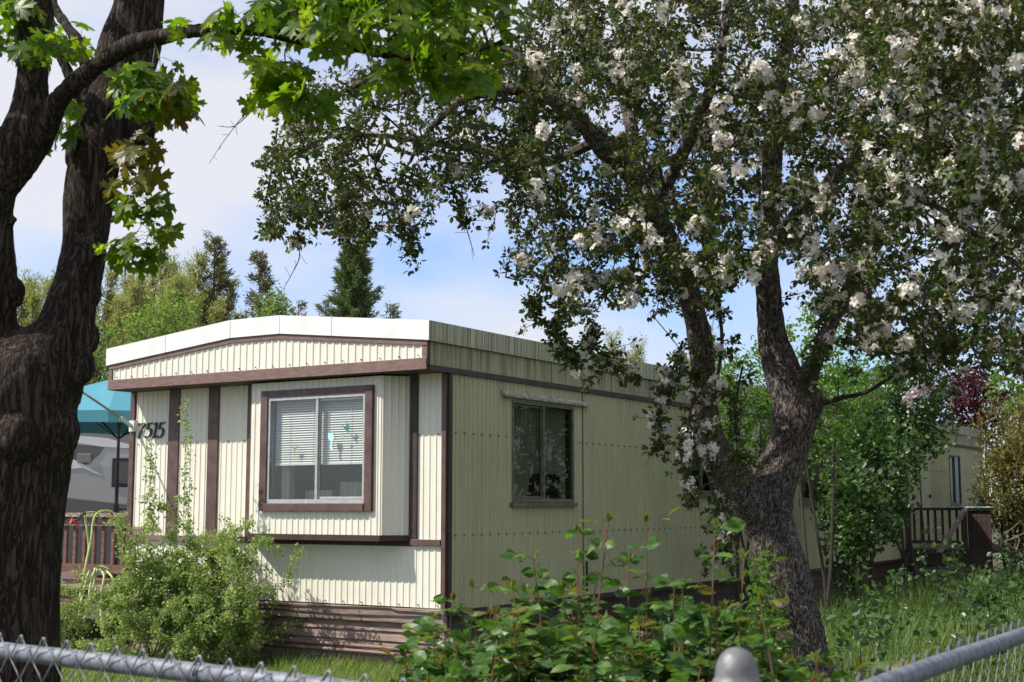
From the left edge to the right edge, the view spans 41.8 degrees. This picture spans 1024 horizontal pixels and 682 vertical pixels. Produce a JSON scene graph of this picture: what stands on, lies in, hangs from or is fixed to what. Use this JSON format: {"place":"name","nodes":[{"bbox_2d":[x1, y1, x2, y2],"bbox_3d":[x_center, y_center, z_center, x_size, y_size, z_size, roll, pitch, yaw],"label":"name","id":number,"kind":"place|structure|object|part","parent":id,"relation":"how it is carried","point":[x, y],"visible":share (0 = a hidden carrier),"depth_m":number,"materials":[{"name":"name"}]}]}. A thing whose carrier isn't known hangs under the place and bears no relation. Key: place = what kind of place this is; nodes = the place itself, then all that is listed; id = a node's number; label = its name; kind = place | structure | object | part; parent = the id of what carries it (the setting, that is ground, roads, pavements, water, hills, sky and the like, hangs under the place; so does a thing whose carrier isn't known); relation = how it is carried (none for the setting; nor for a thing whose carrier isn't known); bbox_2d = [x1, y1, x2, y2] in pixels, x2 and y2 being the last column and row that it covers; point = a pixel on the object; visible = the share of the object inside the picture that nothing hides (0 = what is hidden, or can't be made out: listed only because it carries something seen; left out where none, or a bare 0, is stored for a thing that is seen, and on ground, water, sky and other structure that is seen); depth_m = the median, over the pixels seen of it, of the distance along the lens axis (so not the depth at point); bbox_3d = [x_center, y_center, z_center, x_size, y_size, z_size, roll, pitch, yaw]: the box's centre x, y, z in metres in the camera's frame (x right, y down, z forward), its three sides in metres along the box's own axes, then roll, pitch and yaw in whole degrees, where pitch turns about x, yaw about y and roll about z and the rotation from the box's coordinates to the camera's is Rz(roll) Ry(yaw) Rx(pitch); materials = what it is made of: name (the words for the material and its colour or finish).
{"place":"outdoors","nodes":[
{"label":"outdoors","id":0,"kind":"place"},
{"bbox_2d":[61,637,648,681],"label":"lawn grass","id":1,"kind":"structure","parent":0,"point":[92,675],"depth_m":12.52,"materials":[{"name":"green plant"}]},
{"bbox_2d":[270,646,462,681],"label":"lawn grass","id":2,"kind":"structure","parent":0,"point":[331,662],"depth_m":12.24,"materials":[{"name":"green plant"}]},
{"bbox_2d":[0,0,1023,513],"label":"sky","id":3,"kind":"structure","parent":0,"point":[452,287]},
{"bbox_2d":[60,514,1023,681],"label":"ground","id":4,"kind":"structure","parent":0,"point":[93,635],"depth_m":17.52,"materials":[{"name":"soil"}]},
{"bbox_2d":[16,257,44,326],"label":"poplar tree","id":5,"kind":"object","parent":4,"relation":"on","point":[30,305],"visible":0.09,"depth_m":29.91,"materials":[{"name":"green plant"}]},
{"bbox_2d":[60,565,102,649],"bbox_3d":[-4.862,2.831,14.164,1.156,0.945,0.845,0,-7,0],"label":"shrub","id":6,"kind":"object","parent":4,"relation":"on","point":[66,612],"visible":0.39,"depth_m":14.16,"materials":[{"name":"green plant"}]},
{"bbox_2d":[60,513,126,625],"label":"wooden deck","id":7,"kind":"structure","parent":4,"relation":"on","point":[67,576],"depth_m":15.39,"materials":[{"name":"brown wood"}]},
{"bbox_2d":[69,510,121,631],"bbox_3d":[-4.569,2.492,14.656,0.525,1.284,0.993,3,-8,-23],"label":"garden hose","id":8,"kind":"object","parent":7,"relation":"hanging from","point":[89,542],"visible":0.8,"depth_m":14.67,"materials":[{"name":"yellow rubber"}]},
{"bbox_2d":[78,380,130,577],"bbox_3d":[-4.980,1.662,16.924,2.735,2.600,2.735,-1,-7,11],"label":"patio umbrella","id":9,"kind":"object","parent":7,"relation":"on","point":[94,417],"visible":0.31,"depth_m":16.22,"materials":[{"name":"teal fabric"}]},
{"bbox_2d":[62,433,128,564],"bbox_3d":[-6.157,2.961,23.453,7.400,2.930,2.330,0,-7,-3],"label":"travel trailer","id":10,"kind":"object","parent":4,"relation":"on","point":[92,479],"visible":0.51,"depth_m":22.34,"materials":[{"name":"white paint"}]},
{"bbox_3d":[-6.408,2.193,22.379,0.539,0.483,0.040,0,-7,-3],"label":"window frame","id":11,"kind":"part","parent":10,"relation":"part of","materials":[{"name":"black paint"}]},
{"bbox_2d":[38,266,153,385],"bbox_3d":[-8.998,1.633,29.051,2.516,6.955,1.500,0,-7,0],"label":"poplar tree","id":12,"kind":"object","parent":4,"relation":"on","point":[135,292],"visible":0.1,"depth_m":29.36,"materials":[{"name":"green plant"}]},
{"bbox_2d":[89,265,123,383],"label":"poplar tree","id":13,"kind":"object","parent":4,"relation":"on","point":[108,276],"visible":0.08,"depth_m":32.22,"materials":[{"name":"green plant"}]},
{"bbox_2d":[84,316,135,385],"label":"bushy tree","id":14,"kind":"object","parent":4,"relation":"on","point":[112,343],"visible":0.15,"depth_m":26.09,"materials":[{"name":"green plant"}]},
{"bbox_2d":[96,291,127,373],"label":"poplar tree","id":15,"kind":"object","parent":4,"relation":"on","point":[111,319],"depth_m":33.23,"materials":[{"name":"green plant"}]},
{"bbox_2d":[20,268,227,333],"bbox_3d":[-9.061,1.822,31.119,4.909,7.097,1.405,0,-7,0],"label":"poplar tree","id":16,"kind":"object","parent":4,"relation":"on","point":[215,312],"visible":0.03,"depth_m":31.30,"materials":[{"name":"green plant"}]},
{"bbox_2d":[102,267,193,379],"bbox_3d":[-9.229,1.896,34.093,2.879,7.658,1.660,0,-7,0],"label":"poplar tree","id":17,"kind":"object","parent":4,"relation":"on","point":[124,283],"visible":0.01,"depth_m":34.19,"materials":[{"name":"green plant"}]},
{"bbox_2d":[143,282,162,337],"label":"poplar tree","id":18,"kind":"object","parent":4,"relation":"on","point":[150,300],"depth_m":35.35,"materials":[{"name":"green plant"}]},
{"bbox_2d":[104,263,208,345],"bbox_3d":[-7.994,1.739,29.994,2.546,6.974,1.339,0,-7,0],"label":"poplar tree","id":19,"kind":"object","parent":4,"relation":"on","point":[176,282],"visible":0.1,"depth_m":30.14,"materials":[{"name":"green plant"}]},
{"bbox_2d":[118,287,205,342],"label":"bushy tree","id":20,"kind":"object","parent":4,"relation":"on","point":[151,319],"visible":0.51,"depth_m":26.98,"materials":[{"name":"green plant"}]},
{"bbox_2d":[148,235,197,335],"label":"poplar tree","id":21,"kind":"object","parent":4,"relation":"on","point":[165,274],"visible":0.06,"depth_m":32.37,"materials":[{"name":"green plant"}]},
{"bbox_2d":[75,396,306,661],"bbox_3d":[-3.104,1.909,13.451,2.307,2.694,1.776,0,-7,0],"label":"overgrown shrub","id":22,"kind":"object","parent":4,"relation":"on","point":[138,581],"visible":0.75,"depth_m":13.09,"materials":[{"name":"green plant"}]},
{"bbox_2d":[143,244,241,338],"bbox_3d":[-8.044,1.585,32.990,2.589,8.004,1.467,0,-7,0],"label":"poplar tree","id":23,"kind":"object","parent":4,"relation":"on","point":[199,264],"visible":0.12,"depth_m":33.38,"materials":[{"name":"green plant"}]},
{"bbox_2d":[182,257,249,317],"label":"poplar tree","id":24,"kind":"object","parent":4,"relation":"on","point":[191,268],"visible":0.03,"depth_m":35.16,"materials":[{"name":"green plant"}]},
{"bbox_2d":[190,230,242,325],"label":"conifer tree","id":25,"kind":"object","parent":4,"relation":"on","point":[218,272],"visible":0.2,"depth_m":33.38,"materials":[{"name":"green plant"}]},
{"bbox_2d":[151,565,283,664],"bbox_3d":[-2.827,2.647,12.844,1.271,1.009,0.844,0,-7,0],"label":"creeping shrub","id":26,"kind":"object","parent":4,"relation":"on","point":[224,617],"visible":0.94,"depth_m":12.74,"materials":[{"name":"green plant"}]},
{"bbox_2d":[203,291,249,321],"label":"poplar tree","id":27,"kind":"object","parent":4,"relation":"on","point":[227,312],"visible":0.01,"depth_m":34.20,"materials":[{"name":"green plant"}]},
{"bbox_2d":[239,250,279,318],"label":"conifer tree","id":28,"kind":"object","parent":4,"relation":"on","point":[260,276],"visible":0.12,"depth_m":34.39,"materials":[{"name":"green plant"}]},
{"bbox_2d":[0,0,538,681],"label":"maple tree","id":29,"kind":"object","parent":4,"relation":"on","point":[120,100],"visible":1,"depth_m":4.80,"materials":[{"name":"green plant"}]},
{"bbox_2d":[249,283,297,317],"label":"bushy tree","id":30,"kind":"object","parent":4,"relation":"on","point":[278,305],"visible":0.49,"depth_m":30.21,"materials":[{"name":"green plant"}]},
{"bbox_2d":[291,299,307,315],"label":"conifer tree","id":31,"kind":"object","parent":4,"relation":"on","point":[301,305],"visible":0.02,"depth_m":36.41,"materials":[{"name":"green plant"}]},
{"bbox_2d":[314,298,335,316],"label":"conifer tree","id":32,"kind":"object","parent":4,"relation":"on","point":[319,306],"visible":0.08,"depth_m":36.31,"materials":[{"name":"green plant"}]},
{"bbox_2d":[324,240,385,317],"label":"conifer tree","id":33,"kind":"object","parent":4,"relation":"on","point":[354,299],"visible":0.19,"depth_m":31.18,"materials":[{"name":"green plant"}]},
{"bbox_2d":[380,302,401,318],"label":"conifer tree","id":34,"kind":"object","parent":4,"relation":"on","point":[392,311],"visible":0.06,"depth_m":34.31,"materials":[{"name":"green plant"}]},
{"bbox_2d":[379,579,510,681],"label":"rose bush","id":35,"kind":"object","parent":4,"relation":"on","point":[418,656],"visible":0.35,"depth_m":4.03,"materials":[{"name":"green plant"}]},
{"bbox_2d":[0,619,1023,681],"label":"chain link fence","id":36,"kind":"object","parent":4,"relation":"on","point":[736,664],"visible":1,"depth_m":2.56,"materials":[{"name":"metal"}]},
{"bbox_2d":[106,315,983,667],"bbox_3d":[3.150,2.578,22.401,4.376,3.435,21.566,-4,-8,32],"label":"mobile home","id":37,"kind":"object","parent":4,"relation":"on","point":[390,475],"visible":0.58,"depth_m":13.54,"materials":[{"name":"beige metal"}]},
{"bbox_2d":[83,391,136,431],"bbox_3d":[-4.579,0.620,14.550,1.062,0.690,0.090,6,-9,-38],"label":"flag pole","id":38,"kind":"object","parent":37,"relation":"attached to","point":[132,425],"visible":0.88,"depth_m":14.74,"materials":[{"name":"white metal"}]},
{"bbox_2d":[510,400,577,506],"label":"window","id":39,"kind":"structure","parent":37,"relation":"in","point":[542,434],"depth_m":14.12,"materials":[{"name":"glass"}]},
{"bbox_2d":[682,417,715,496],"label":"window","id":40,"kind":"structure","parent":37,"relation":"in","point":[698,466],"depth_m":17.41,"materials":[{"name":"brown glass"}]},
{"bbox_2d":[799,440,825,504],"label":"window","id":41,"kind":"structure","parent":37,"relation":"in","point":[805,488],"depth_m":21.00,"materials":[{"name":"brown glass"}]},
{"bbox_2d":[916,447,932,544],"bbox_3d":[8.051,2.992,26.128,0.068,1.920,0.900,-4,-8,32],"label":"door","id":42,"kind":"structure","parent":37,"relation":"in","point":[925,483],"depth_m":26.17,"materials":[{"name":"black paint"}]},
{"bbox_2d":[949,455,961,507],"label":"window","id":43,"kind":"structure","parent":37,"relation":"in","point":[954,462],"depth_m":28.46,"materials":[{"name":"white glass"}]},
{"bbox_2d":[389,507,799,681],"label":"rose bush","id":44,"kind":"object","parent":4,"relation":"on","point":[561,660],"visible":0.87,"depth_m":3.54,"materials":[{"name":"green plant"}]},
{"bbox_2d":[209,0,1023,677],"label":"apple tree","id":45,"kind":"object","parent":4,"relation":"on","point":[929,100],"visible":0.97,"depth_m":6.03,"materials":[{"name":"green plant"}]},
{"bbox_2d":[602,326,690,370],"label":"poplar tree","id":46,"kind":"object","parent":4,"relation":"on","point":[640,351],"visible":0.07,"depth_m":42.27,"materials":[{"name":"green plant"}]},
{"bbox_2d":[580,325,722,371],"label":"poplar tree","id":47,"kind":"object","parent":4,"relation":"on","point":[631,357],"visible":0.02,"depth_m":43.26,"materials":[{"name":"green plant"}]},
{"bbox_2d":[684,335,771,620],"bbox_3d":[2.698,1.718,15.859,1.317,3.561,1.132,0,-7,0],"label":"leafy shrub","id":48,"kind":"object","parent":4,"relation":"on","point":[759,442],"visible":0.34,"depth_m":15.86,"materials":[{"name":"green plant"}]},
{"bbox_2d":[563,517,908,681],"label":"rose bush","id":49,"kind":"object","parent":4,"relation":"on","point":[702,617],"visible":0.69,"depth_m":3.34,"materials":[{"name":"green plant"}]},
{"bbox_2d":[731,542,792,672],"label":"trunk sprouts","id":50,"kind":"object","parent":4,"relation":"on","point":[768,608],"visible":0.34,"depth_m":6.62,"materials":[{"name":"green plant"}]},
{"bbox_2d":[749,295,885,628],"bbox_3d":[3.558,1.395,15.430,1.684,4.103,1.576,0,-7,0],"label":"young tree","id":51,"kind":"object","parent":4,"relation":"on","point":[838,380],"visible":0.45,"depth_m":15.32,"materials":[{"name":"green plant"}]},
{"bbox_2d":[671,561,1023,681],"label":"tall grass","id":52,"kind":"structure","parent":4,"relation":"on","point":[942,639],"depth_m":13.14,"materials":[{"name":"green plant"}]},
{"bbox_2d":[808,451,903,608],"bbox_3d":[4.293,2.504,16.816,1.081,2.236,1.332,0,-7,0],"label":"young tree","id":53,"kind":"object","parent":4,"relation":"on","point":[860,530],"visible":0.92,"depth_m":16.73,"materials":[{"name":"green plant"}]},
{"bbox_2d":[822,598,893,681],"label":"maple sapling","id":54,"kind":"object","parent":4,"relation":"on","point":[856,625],"visible":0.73,"depth_m":8.28,"materials":[{"name":"green plant"}]},
{"bbox_2d":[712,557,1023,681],"bbox_3d":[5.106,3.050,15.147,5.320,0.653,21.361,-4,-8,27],"label":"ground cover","id":55,"kind":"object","parent":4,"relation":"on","point":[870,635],"visible":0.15,"depth_m":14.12,"materials":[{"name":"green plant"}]},
{"bbox_2d":[817,352,924,410],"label":"garden tree","id":56,"kind":"object","parent":4,"relation":"on","point":[864,372],"visible":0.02,"depth_m":29.76,"materials":[{"name":"green plant"}]},
{"bbox_2d":[807,378,955,600],"bbox_3d":[5.197,2.183,18.941,2.192,3.394,2.293,-1,-7,10],"label":"lilac bush","id":57,"kind":"object","parent":4,"relation":"on","point":[878,460],"visible":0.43,"depth_m":18.68,"materials":[{"name":"green plant"}]},
{"bbox_2d":[843,564,924,657],"bbox_3d":[3.164,2.410,11.280,0.557,1.070,0.672,5,-9,-35],"label":"maple sapling","id":58,"kind":"object","parent":4,"relation":"on","point":[888,619],"visible":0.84,"depth_m":11.27,"materials":[{"name":"green plant"}]},
{"bbox_2d":[855,336,963,592],"bbox_3d":[6.489,2.047,21.780,1.799,4.356,2.034,4,-8,-27],"label":"flowering shrub","id":59,"kind":"object","parent":4,"relation":"on","point":[922,412],"visible":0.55,"depth_m":21.67,"materials":[{"name":"green plant"}]},
{"bbox_2d":[911,526,971,624],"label":"maple sapling","id":60,"kind":"object","parent":4,"relation":"on","point":[954,561],"visible":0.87,"depth_m":14.81,"materials":[{"name":"green plant"}]},
{"bbox_2d":[894,506,1020,590],"bbox_3d":[8.437,3.885,25.055,1.660,1.574,4.207,-4,-8,32],"label":"wooden porch","id":61,"kind":"object","parent":4,"relation":"on","point":[976,537],"visible":0.73,"depth_m":23.96,"materials":[{"name":"brown wood"}]},
{"bbox_2d":[919,573,1008,680],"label":"maple sapling","id":62,"kind":"object","parent":4,"relation":"on","point":[955,594],"visible":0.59,"depth_m":9.34,"materials":[{"name":"green plant"}]},
{"bbox_2d":[916,521,1023,573],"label":"brush pile","id":63,"kind":"object","parent":4,"relation":"on","point":[1004,541],"visible":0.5,"depth_m":24.10,"materials":[{"name":"brown plant"}]},
{"bbox_2d":[933,365,1022,499],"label":"purple leaf tree","id":64,"kind":"object","parent":4,"relation":"on","point":[965,401],"visible":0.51,"depth_m":32.34,"materials":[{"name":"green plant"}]},
{"bbox_2d":[960,552,1023,655],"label":"maple sapling","id":65,"kind":"object","parent":4,"relation":"on","point":[993,597],"visible":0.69,"depth_m":11.80,"materials":[{"name":"green plant"}]},
{"bbox_2d":[964,392,1023,577],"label":"golden cypress","id":66,"kind":"object","parent":4,"relation":"on","point":[1005,465],"visible":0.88,"depth_m":25.73,"materials":[{"name":"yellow plant"}]},
{"bbox_2d":[979,320,1023,431],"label":"garden tree","id":67,"kind":"object","parent":4,"relation":"on","point":[996,378],"visible":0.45,"depth_m":30.24,"materials":[{"name":"green plant"}]},
{"bbox_2d":[986,543,1023,616],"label":"maple sapling","id":68,"kind":"object","parent":4,"relation":"on","point":[1019,561],"visible":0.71,"depth_m":15.81,"materials":[{"name":"green plant"}]},
{"bbox_2d":[1004,413,1023,532],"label":"golden cypress","id":69,"kind":"object","parent":4,"relation":"on","point":[1021,437],"visible":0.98,"depth_m":24.96,"materials":[{"name":"yellow plant"}]},
{"bbox_2d":[387,639,840,681],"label":"tall grass","id":70,"kind":"structure","parent":0,"point":[624,657],"depth_m":11.99,"materials":[{"name":"green plant"}]}
]}

